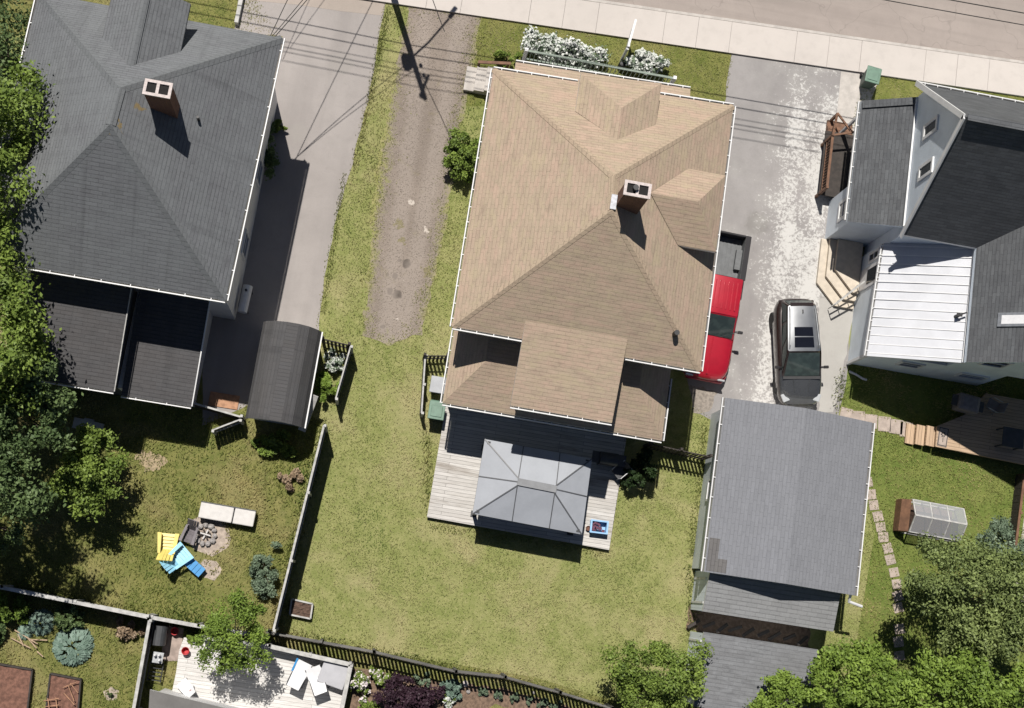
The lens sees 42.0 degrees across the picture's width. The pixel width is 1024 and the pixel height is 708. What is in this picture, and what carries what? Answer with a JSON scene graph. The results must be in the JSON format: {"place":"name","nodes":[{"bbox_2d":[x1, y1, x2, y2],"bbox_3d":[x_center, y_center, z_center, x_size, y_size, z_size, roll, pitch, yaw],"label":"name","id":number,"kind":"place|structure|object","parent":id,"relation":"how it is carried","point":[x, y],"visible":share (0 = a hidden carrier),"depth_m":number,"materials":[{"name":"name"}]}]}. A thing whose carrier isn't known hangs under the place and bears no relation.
{"place":"outdoors","nodes":[
{"label":"outdoors","id":0,"kind":"place"},
{"bbox_2d":[0,0,237,33],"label":"lawn","id":1,"kind":"structure","parent":0,"point":[211,11],"depth_m":55.05,"materials":[{"name":"green plant"}]},
{"bbox_2d":[0,374,319,630],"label":"lawn","id":2,"kind":"structure","parent":0,"point":[219,590],"depth_m":51.55,"materials":[{"name":"green plant"}]},
{"bbox_2d":[0,469,35,558],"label":"leafy tree","id":3,"kind":"object","parent":2,"relation":"on","point":[12,536],"visible":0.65,"depth_m":47.27,"materials":[{"name":"green plant"}]},
{"bbox_2d":[0,388,69,531],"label":"leafy tree","id":4,"kind":"object","parent":2,"relation":"on","point":[29,499],"visible":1,"depth_m":45.17,"materials":[{"name":"green plant"}]},
{"bbox_2d":[0,350,83,455],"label":"leafy tree","id":5,"kind":"object","parent":2,"relation":"on","point":[60,401],"visible":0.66,"depth_m":46.24,"materials":[{"name":"green plant"}]},
{"bbox_2d":[0,585,153,618],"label":"fence","id":6,"kind":"object","parent":2,"relation":"on","point":[81,602],"visible":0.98,"depth_m":49.22,"materials":[{"name":"grey wood"}]},
{"bbox_2d":[42,422,132,522],"bbox_3d":[-15.557,4.465,49.560,3.073,3.973,3.622,10,80,-5],"label":"leafy tree","id":7,"kind":"object","parent":2,"relation":"on","point":[78,473],"visible":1,"depth_m":48.61,"materials":[{"name":"green plant"}]},
{"bbox_2d":[134,450,167,472],"bbox_3d":[-14.038,4.121,51.805,1.004,0.001,1.058,-37,86,-11],"label":"dirt patch","id":8,"kind":"object","parent":2,"relation":"on","point":[155,465],"visible":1,"depth_m":51.80,"materials":[{"name":"beige soil"}]},
{"bbox_2d":[156,532,179,560],"bbox_3d":[-13.157,7.358,50.872,0.820,1.014,1.052,6,80,-5],"label":"garden chair","id":9,"kind":"object","parent":2,"relation":"on","point":[163,552],"visible":1,"depth_m":50.87,"materials":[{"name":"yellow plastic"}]},
{"bbox_2d":[159,542,193,573],"bbox_3d":[-12.791,7.806,50.837,1.052,1.014,0.820,-40,87,-11],"label":"garden chair","id":10,"kind":"object","parent":2,"relation":"on","point":[182,556],"visible":1,"depth_m":50.82,"materials":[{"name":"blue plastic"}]},
{"bbox_2d":[189,517,230,555],"bbox_3d":[-11.705,6.970,51.582,1.647,0.001,1.649,10,80,-5],"label":"dirt patch","id":11,"kind":"object","parent":2,"relation":"on","point":[221,539],"visible":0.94,"depth_m":51.58,"materials":[{"name":"beige soil"}]},
{"bbox_2d":[179,518,198,544],"bbox_3d":[-12.321,6.805,51.108,0.615,0.912,0.894,19,79,-3],"label":"garden chair","id":12,"kind":"object","parent":11,"relation":"on","point":[191,528],"visible":1,"depth_m":51.09,"materials":[{"name":"grey wood"}]},
{"bbox_2d":[195,522,216,546],"bbox_3d":[-11.822,6.976,51.474,0.907,0.228,0.954,10,80,-5],"label":"fire pit","id":13,"kind":"object","parent":11,"relation":"on","point":[206,534],"visible":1,"depth_m":51.44,"materials":[{"name":"stone"}]},
{"bbox_2d":[200,559,221,580],"bbox_3d":[-11.615,8.332,51.361,0.890,0.001,0.757,10,80,-5],"label":"dirt patch","id":14,"kind":"object","parent":2,"relation":"on","point":[208,571],"visible":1,"depth_m":51.37,"materials":[{"name":"beige soil"}]},
{"bbox_2d":[198,501,255,526],"bbox_3d":[-10.988,6.196,51.547,2.120,0.500,0.640,11,79,-5],"label":"outdoor bench","id":15,"kind":"object","parent":2,"relation":"on","point":[227,514],"visible":1,"depth_m":51.31,"materials":[{"name":"grey concrete"}]},
{"bbox_2d":[249,541,281,599],"bbox_3d":[-9.446,8.264,51.076,1.298,1.094,2.295,10,80,-5],"label":"shrub","id":16,"kind":"object","parent":2,"relation":"on","point":[261,584],"visible":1,"depth_m":50.84,"materials":[{"name":"green plant"}]},
{"bbox_2d":[250,429,299,457],"bbox_3d":[-9.282,3.630,52.058,1.706,0.756,1.281,-18,83,-9],"label":"shrub","id":17,"kind":"object","parent":2,"relation":"on","point":[273,445],"visible":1,"depth_m":52.03,"materials":[{"name":"green plant"}]},
{"bbox_2d":[277,467,303,492],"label":"shrub","id":18,"kind":"object","parent":2,"relation":"on","point":[289,487],"visible":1,"depth_m":52.01,"materials":[{"name":"brown plant"}]},
{"bbox_2d":[202,0,384,424],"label":"driveway","id":19,"kind":"structure","parent":0,"point":[325,74],"depth_m":54.38,"materials":[{"name":"concrete"}]},
{"bbox_2d":[208,391,239,409],"bbox_3d":[-11.337,1.833,52.471,1.150,0.050,0.550,10,80,-5],"label":"paver patch","id":20,"kind":"object","parent":19,"relation":"on","point":[223,400],"visible":1,"depth_m":52.45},
{"bbox_2d":[238,284,252,313],"bbox_3d":[-10.530,-2.133,52.687,0.380,1.130,1.080,11,79,-4],"label":"fuel tank","id":21,"kind":"object","parent":19,"relation":"on","point":[245,299],"visible":1,"depth_m":52.32,"materials":[{"name":"grey metal"}]},
{"bbox_2d":[264,122,280,180],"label":"shrub","id":22,"kind":"object","parent":19,"relation":"on","point":[270,160],"visible":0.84,"depth_m":53.69,"materials":[{"name":"green plant"}]},
{"bbox_2d":[245,321,322,428],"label":"shed","id":23,"kind":"structure","parent":19,"relation":"on","point":[282,385],"depth_m":50.55,"materials":[{"name":"fabric"}]},
{"bbox_2d":[0,590,629,707],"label":"lawn","id":24,"kind":"structure","parent":0,"point":[169,670],"depth_m":50.52,"materials":[{"name":"green plant"}]},
{"bbox_2d":[0,591,30,624],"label":"shrub","id":25,"kind":"object","parent":24,"relation":"on","point":[20,616],"visible":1,"depth_m":49.79,"materials":[{"name":"green plant"}]},
{"bbox_2d":[0,663,34,707],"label":"raised bed","id":26,"kind":"object","parent":24,"relation":"on","point":[16,684],"visible":1,"depth_m":49.67,"materials":[{"name":"brown wood"}]},
{"bbox_2d":[27,608,53,636],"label":"hosta","id":27,"kind":"object","parent":24,"relation":"on","point":[42,614],"visible":0.99,"depth_m":50.16,"materials":[{"name":"blue plant"}]},
{"bbox_2d":[45,673,82,707],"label":"raised bed","id":28,"kind":"object","parent":24,"relation":"on","point":[57,682],"visible":1,"depth_m":49.83,"materials":[{"name":"brown soil"}]},
{"bbox_2d":[52,604,85,632],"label":"shrub","id":29,"kind":"object","parent":24,"relation":"on","point":[59,620],"visible":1,"depth_m":49.99,"materials":[{"name":"green plant"}]},
{"bbox_2d":[51,627,94,666],"bbox_3d":[-16.549,10.967,50.161,1.607,0.570,1.638,10,80,-5],"label":"hosta","id":30,"kind":"object","parent":24,"relation":"on","point":[85,646],"visible":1,"depth_m":50.04,"materials":[{"name":"blue plant"}]},
{"bbox_2d":[115,616,144,640],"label":"shrub","id":31,"kind":"object","parent":24,"relation":"on","point":[125,633],"visible":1,"depth_m":50.33,"materials":[{"name":"brown plant"}]},
{"bbox_2d":[132,619,156,707],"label":"fence","id":32,"kind":"object","parent":24,"relation":"on","point":[143,663],"visible":0.94,"depth_m":49.51,"materials":[{"name":"grey wood"}]},
{"bbox_2d":[151,625,168,645],"bbox_3d":[-13.263,10.612,50.299,0.500,0.980,0.720,7,80,-5],"label":"grill","id":33,"kind":"object","parent":24,"relation":"on","point":[159,636],"visible":1,"depth_m":49.87,"materials":[{"name":"grey metal"}]},
{"bbox_2d":[162,625,183,660],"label":"paver path","id":34,"kind":"structure","parent":24,"relation":"on","point":[171,648],"depth_m":50.72,"materials":[{"name":"beige stone"}]},
{"bbox_2d":[149,688,238,707],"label":"house","id":35,"kind":"structure","parent":24,"relation":"on","point":[166,698],"depth_m":47.70,"materials":[{"name":"grey fabric"}]},
{"bbox_2d":[150,614,270,635],"bbox_3d":[-11.377,10.309,50.418,4.416,1.260,0.186,11,79,-5],"label":"fence","id":36,"kind":"object","parent":24,"relation":"on","point":[157,618],"visible":0.55,"depth_m":49.76,"materials":[{"name":"grey wood"}]},
{"bbox_2d":[188,586,274,676],"bbox_3d":[-10.303,10.273,49.113,2.928,4.072,3.260,-9,82,-8],"label":"leafy tree","id":37,"kind":"object","parent":24,"relation":"on","point":[218,625],"visible":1,"depth_m":47.92,"materials":[{"name":"green plant"}]},
{"bbox_2d":[172,637,347,707],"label":"deck","id":38,"kind":"structure","parent":24,"relation":"on","point":[262,686],"depth_m":50.55,"materials":[{"name":"white wood"}]},
{"bbox_2d":[286,658,311,690],"bbox_3d":[-8.065,12.102,50.405,0.673,0.846,1.037,27,79,-1],"label":"lounge chair","id":39,"kind":"object","parent":38,"relation":"on","point":[297,678],"visible":1,"depth_m":50.39,"materials":[{"name":"white fabric"}]},
{"bbox_2d":[305,665,328,695],"bbox_3d":[-7.377,12.338,50.442,0.616,0.846,1.020,-19,83,-9],"label":"lounge chair","id":40,"kind":"object","parent":38,"relation":"on","point":[317,687],"visible":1,"depth_m":50.39,"materials":[{"name":"white fabric"}]},
{"bbox_2d":[317,661,347,689],"bbox_3d":[-6.767,12.163,50.672,1.040,0.560,0.880,21,79,-3],"label":"deck box","id":41,"kind":"object","parent":38,"relation":"on","point":[333,674],"visible":0.89,"depth_m":50.39,"materials":[{"name":"grey plastic"}]},
{"bbox_2d":[205,634,352,707],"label":"deck rail","id":42,"kind":"object","parent":24,"relation":"on","point":[270,645],"visible":0.75,"depth_m":50.23,"materials":[{"name":"grey wood"}]},
{"bbox_2d":[266,629,613,707],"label":"fence","id":43,"kind":"object","parent":24,"relation":"on","point":[456,671],"visible":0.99,"depth_m":50.67,"materials":[{"name":"brown wood"}]},
{"bbox_2d":[350,669,568,707],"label":"mulch bed","id":44,"kind":"object","parent":24,"relation":"on","point":[472,699],"visible":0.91,"depth_m":51.64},
{"bbox_2d":[348,665,374,702],"bbox_3d":[-5.807,12.533,50.838,0.982,0.946,1.450,10,80,-5],"label":"shrub","id":45,"kind":"object","parent":44,"relation":"on","point":[360,680],"visible":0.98,"depth_m":50.79,"materials":[{"name":"white plant"}]},
{"bbox_2d":[372,671,445,707],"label":"shrub","id":46,"kind":"object","parent":44,"relation":"on","point":[413,696],"visible":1,"depth_m":50.40,"materials":[{"name":"purple plant"}]},
{"bbox_2d":[439,678,462,699],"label":"shrub","id":47,"kind":"object","parent":44,"relation":"on","point":[454,685],"visible":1,"depth_m":51.20,"materials":[{"name":"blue plant"}]},
{"bbox_2d":[253,0,385,14],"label":"driveway apron","id":48,"kind":"object","parent":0,"point":[366,7],"visible":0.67,"depth_m":55.75,"materials":[{"name":"concrete"}]},
{"bbox_2d":[362,6,481,346],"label":"gravel driveway","id":49,"kind":"structure","parent":0,"point":[398,294],"depth_m":54.90,"materials":[{"name":"brown gravel"}]},
{"bbox_2d":[0,0,1023,707],"bbox_3d":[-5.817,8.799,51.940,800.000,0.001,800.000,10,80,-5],"label":"ground","id":50,"kind":"structure","parent":0,"point":[476,606],"depth_m":52.81,"materials":[{"name":"green plant"}]},
{"bbox_2d":[0,0,32,142],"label":"leafy tree","id":51,"kind":"object","parent":50,"relation":"on","point":[5,51],"visible":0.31,"depth_m":48.06,"materials":[{"name":"green plant"}]},
{"bbox_2d":[0,55,54,216],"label":"leafy tree","id":52,"kind":"object","parent":50,"relation":"on","point":[15,151],"visible":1,"depth_m":45.29,"materials":[{"name":"green plant"}]},
{"bbox_2d":[0,205,61,415],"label":"leafy tree","id":53,"kind":"object","parent":50,"relation":"on","point":[21,320],"visible":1,"depth_m":45.15,"materials":[{"name":"green plant"}]},
{"bbox_2d":[0,0,284,408],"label":"house","id":54,"kind":"structure","parent":50,"relation":"on","point":[137,216],"depth_m":46.80,"materials":[{"name":"grey"}]},
{"bbox_2d":[272,424,327,631],"bbox_3d":[-8.079,6.633,51.002,0.140,2.060,7.924,13,79,-4],"label":"fence","id":55,"kind":"object","parent":50,"relation":"on","point":[298,531],"visible":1,"depth_m":50.64,"materials":[{"name":"grey wood"}]},
{"bbox_2d":[289,598,312,618],"bbox_3d":[-8.120,9.818,51.366,0.893,0.280,0.688,10,80,-5],"label":"raised bed","id":56,"kind":"object","parent":50,"relation":"on","point":[301,609],"visible":1,"depth_m":51.28,"materials":[{"name":"brown soil"}]},
{"bbox_2d":[314,370,342,402],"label":"shrub","id":57,"kind":"object","parent":50,"relation":"on","point":[325,383],"visible":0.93,"depth_m":52.41,"materials":[{"name":"green plant"}]},
{"bbox_2d":[323,347,346,373],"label":"shrub","id":58,"kind":"object","parent":50,"relation":"on","point":[333,366],"visible":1,"depth_m":52.77,"materials":[{"name":"grey plant"}]},
{"bbox_2d":[427,399,445,420],"bbox_3d":[-3.003,2.264,52.863,0.640,0.978,0.770,10,80,-5],"label":"wheelie cart","id":59,"kind":"object","parent":50,"relation":"on","point":[436,410],"visible":0.86,"depth_m":52.39,"materials":[{"name":"green plastic"}]},
{"bbox_2d":[441,127,481,184],"bbox_3d":[-1.892,-8.139,54.428,1.896,1.627,2.360,10,80,-5],"label":"shrub","id":60,"kind":"object","parent":50,"relation":"on","point":[460,153],"visible":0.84,"depth_m":54.20,"materials":[{"name":"green plant"}]},
{"bbox_2d":[0,342,1023,707],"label":"grass","id":61,"kind":"structure","parent":50,"relation":"on","point":[210,488],"depth_m":51.73,"materials":[{"name":"green plant"}]},
{"bbox_2d":[427,407,625,549],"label":"deck","id":62,"kind":"structure","parent":50,"relation":"on","point":[464,434],"depth_m":53.10,"materials":[{"name":"grey wood"}]},
{"bbox_2d":[470,439,591,535],"bbox_3d":[0.729,5.199,51.785,4.303,2.435,3.055,10,80,-5],"label":"gazebo","id":63,"kind":"object","parent":62,"relation":"on","point":[532,486],"visible":1,"depth_m":50.87,"materials":[{"name":"metal"}]},
{"bbox_2d":[592,451,626,466],"bbox_3d":[3.808,4.196,53.042,1.360,0.980,0.500,10,80,-5],"label":"grill","id":64,"kind":"object","parent":62,"relation":"on","point":[607,459],"visible":0.96,"depth_m":52.68,"materials":[{"name":"grey metal"}]},
{"bbox_2d":[440,47,735,442],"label":"house","id":65,"kind":"structure","parent":50,"relation":"on","point":[583,300],"depth_m":48.57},
{"bbox_2d":[620,446,657,489],"bbox_3d":[5.128,4.519,53.046,1.392,1.672,1.906,10,80,-5],"label":"shrub","id":66,"kind":"object","parent":50,"relation":"on","point":[643,467],"visible":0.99,"depth_m":52.90,"materials":[{"name":"green plant"}]},
{"bbox_2d":[600,638,714,707],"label":"leafy tree","id":67,"kind":"object","parent":50,"relation":"on","point":[636,683],"visible":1,"depth_m":49.19,"materials":[{"name":"green plant"}]},
{"bbox_2d":[643,442,712,460],"bbox_3d":[6.620,3.891,53.368,2.528,1.560,0.137,12,79,-4],"label":"fence","id":68,"kind":"object","parent":50,"relation":"on","point":[679,451],"visible":0.95,"depth_m":53.17,"materials":[{"name":"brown wood"}]},
{"bbox_2d":[686,605,810,647],"bbox_3d":[9.476,10.895,53.288,5.102,0.001,1.096,10,80,-5],"label":"dirt patch","id":69,"kind":"object","parent":50,"relation":"on","point":[759,626],"visible":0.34,"depth_m":53.27,"materials":[{"name":"brown soil"}]},
{"bbox_2d":[687,619,808,645],"bbox_3d":[9.389,11.021,52.808,4.948,0.498,0.477,10,80,-5],"label":"timber stack","id":70,"kind":"object","parent":69,"relation":"on","point":[770,638],"visible":1,"depth_m":52.78,"materials":[{"name":"brown wood"}]},
{"bbox_2d":[682,631,817,707],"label":"deck","id":71,"kind":"structure","parent":50,"relation":"on","point":[739,667],"depth_m":50.79,"materials":[{"name":"grey wood"}]},
{"bbox_2d":[691,571,840,631],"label":"roof","id":72,"kind":"structure","parent":50,"relation":"on","point":[781,603],"depth_m":51.27,"materials":[{"name":"grey"}]},
{"bbox_2d":[742,667,821,707],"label":"leafy tree","id":73,"kind":"object","parent":50,"relation":"on","point":[782,683],"visible":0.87,"depth_m":49.68,"materials":[{"name":"green plant"}]},
{"bbox_2d":[692,397,874,607],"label":"garage","id":74,"kind":"structure","parent":50,"relation":"on","point":[784,495],"depth_m":51.08,"materials":[{"name":"grey"}]},
{"bbox_2d":[803,634,919,707],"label":"leafy tree","id":75,"kind":"object","parent":50,"relation":"on","point":[865,692],"visible":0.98,"depth_m":48.80,"materials":[{"name":"green plant"}]},
{"bbox_2d":[466,17,730,105],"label":"lawn","id":76,"kind":"structure","parent":0,"point":[680,68],"depth_m":56.78,"materials":[{"name":"green plant"}]},
{"bbox_2d":[463,66,492,95],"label":"front steps","id":77,"kind":"structure","parent":76,"relation":"on","point":[476,80],"depth_m":55.54,"materials":[{"name":"wood"}]},
{"bbox_2d":[518,25,612,68],"bbox_3d":[2.241,-12.729,55.788,4.005,1.400,1.669,10,80,-5],"label":"flowering bush","id":78,"kind":"object","parent":76,"relation":"on","point":[553,43],"visible":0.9,"depth_m":55.65,"materials":[{"name":"grey plant"}]},
{"bbox_2d":[620,47,671,74],"bbox_3d":[5.678,-12.287,56.222,2.081,1.152,1.148,-12,82,-8],"label":"flowering bush","id":79,"kind":"object","parent":76,"relation":"on","point":[641,59],"visible":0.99,"depth_m":56.00,"materials":[{"name":"grey plant"}]},
{"bbox_2d":[369,0,1023,96],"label":"sidewalk","id":80,"kind":"structure","parent":0,"point":[895,61],"depth_m":57.42,"materials":[{"name":"concrete"}]},
{"bbox_2d":[687,54,863,418],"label":"driveway","id":81,"kind":"structure","parent":0,"point":[775,209],"depth_m":56.45,"materials":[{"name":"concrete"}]},
{"bbox_2d":[688,384,717,413],"bbox_3d":[7.780,1.889,54.619,1.318,0.001,1.159,10,80,-5],"label":"dirt edge","id":82,"kind":"object","parent":81,"relation":"on","point":[703,399],"visible":1,"depth_m":54.63,"materials":[{"name":"beige soil"}]},
{"bbox_2d":[683,230,751,383],"bbox_3d":[8.369,-2.043,54.446,2.300,1.778,6.367,11,79,-4],"label":"pickup truck","id":83,"kind":"object","parent":81,"relation":"on","point":[732,262],"visible":0.66,"depth_m":53.93,"materials":[{"name":"red paint"}]},
{"bbox_2d":[769,298,828,406],"bbox_3d":[11.716,-0.109,54.528,2.260,1.705,4.438,0,80,-6],"label":"crossover car","id":84,"kind":"object","parent":81,"relation":"on","point":[794,326],"visible":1,"depth_m":54.09,"materials":[{"name":"grey paint"}]},
{"bbox_2d":[814,112,853,197],"bbox_3d":[13.856,-8.392,56.275,1.340,1.530,3.581,10,80,-5],"label":"trailer","id":85,"kind":"object","parent":81,"relation":"on","point":[836,145],"visible":0.94,"depth_m":56.38,"materials":[{"name":"brown wood"}]},
{"bbox_2d":[816,239,864,309],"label":"entry steps","id":86,"kind":"structure","parent":81,"relation":"on","point":[838,273],"depth_m":55.81,"materials":[{"name":"brown wood"}]},
{"bbox_2d":[605,0,1023,60],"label":"road","id":87,"kind":"structure","parent":0,"point":[884,20],"depth_m":58.42,"materials":[{"name":"grey asphalt"}]},
{"bbox_2d":[584,0,1023,63],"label":"kerb","id":88,"kind":"structure","parent":87,"relation":"on","point":[805,30],"depth_m":57.79,"materials":[{"name":"concrete"}]},
{"bbox_2d":[818,297,852,411],"bbox_3d":[13.324,0.003,55.562,1.623,0.001,5.107,10,80,-5],"label":"concrete strip","id":89,"kind":"object","parent":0,"point":[835,323],"visible":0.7,"depth_m":55.63,"materials":[{"name":"grey concrete"}]},
{"bbox_2d":[837,72,876,130],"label":"concrete path","id":90,"kind":"structure","parent":0,"point":[850,90],"depth_m":57.62,"materials":[{"name":"grey concrete"}]},
{"bbox_2d":[859,65,881,88],"bbox_3d":[15.350,-11.831,57.271,0.640,1.048,0.770,15,79,-4],"label":"wheelie cart","id":91,"kind":"object","parent":90,"relation":"on","point":[870,77],"visible":1,"depth_m":56.82,"materials":[{"name":"green plastic"}]},
{"bbox_2d":[825,80,1023,385],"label":"house","id":92,"kind":"structure","parent":0,"point":[926,207],"depth_m":52.05,"materials":[{"name":"grey"}]},
{"bbox_2d":[859,261,877,291],"bbox_3d":[14.638,-3.177,54.678,0.065,2.000,0.900,10,80,-5],"label":"door","id":93,"kind":"structure","parent":92,"relation":"in","point":[868,275],"depth_m":54.68,"materials":[{"name":"white glass"}]},
{"bbox_2d":[917,156,933,182],"bbox_3d":[15.802,-7.045,50.935,0.070,1.330,0.630,10,80,-5],"label":"window","id":94,"kind":"structure","parent":92,"relation":"in","point":[926,168],"depth_m":50.89,"materials":[{"name":"white glass"}]},
{"bbox_2d":[922,114,938,140],"bbox_3d":[16.059,-8.673,51.169,0.070,1.330,0.630,10,80,-5],"label":"window","id":95,"kind":"structure","parent":92,"relation":"in","point":[930,127],"depth_m":51.12,"materials":[{"name":"white glass"}]},
{"bbox_2d":[839,364,1023,707],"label":"lawn","id":96,"kind":"structure","parent":0,"point":[915,393],"depth_m":55.13,"materials":[{"name":"green plant"}]},
{"bbox_2d":[892,499,967,541],"bbox_3d":[16.995,6.727,54.142,2.525,1.380,1.350,11,79,-4],"label":"cold frame","id":97,"kind":"object","parent":96,"relation":"on","point":[910,517],"visible":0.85,"depth_m":54.60,"materials":[{"name":"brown wood"}]},
{"bbox_2d":[876,641,1023,707],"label":"leafy tree","id":98,"kind":"object","parent":96,"relation":"on","point":[944,679],"visible":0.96,"depth_m":48.33,"materials":[{"name":"green plant"}]},
{"bbox_2d":[899,530,1023,660],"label":"leafy tree","id":99,"kind":"object","parent":96,"relation":"on","point":[993,574],"visible":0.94,"depth_m":49.44,"materials":[{"name":"green plant"}]},
{"bbox_2d":[904,393,1023,465],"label":"deck","id":100,"kind":"structure","parent":96,"relation":"on","point":[978,434],"depth_m":55.08,"materials":[{"name":"brown wood"}]},
{"bbox_2d":[951,393,984,414],"bbox_3d":[18.575,2.056,54.651,1.360,1.040,0.680,15,79,-4],"label":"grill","id":101,"kind":"object","parent":100,"relation":"on","point":[965,403],"visible":1,"depth_m":54.21,"materials":[{"name":"grey metal"}]},
{"bbox_2d":[953,589,1023,669],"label":"leafy tree","id":102,"kind":"object","parent":96,"relation":"on","point":[1013,631],"visible":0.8,"depth_m":48.82,"materials":[{"name":"green plant"}]},
{"bbox_2d":[969,515,1023,588],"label":"bush","id":103,"kind":"object","parent":96,"relation":"on","point":[1000,529],"visible":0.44,"depth_m":51.19,"materials":[{"name":"green plant"}]},
{"bbox_2d":[1006,473,1023,570],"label":"fence","id":104,"kind":"object","parent":96,"relation":"on","point":[1017,503],"visible":0.45,"depth_m":54.85,"materials":[{"name":"brown wood"}]},
{"bbox_2d":[871,76,1023,100],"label":"lawn","id":105,"kind":"structure","parent":0,"point":[908,86],"depth_m":57.93,"materials":[{"name":"green plant"}]},
{"bbox_2d":[995,426,1023,449],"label":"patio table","id":106,"kind":"object","parent":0,"point":[1013,438],"visible":1,"depth_m":54.43,"materials":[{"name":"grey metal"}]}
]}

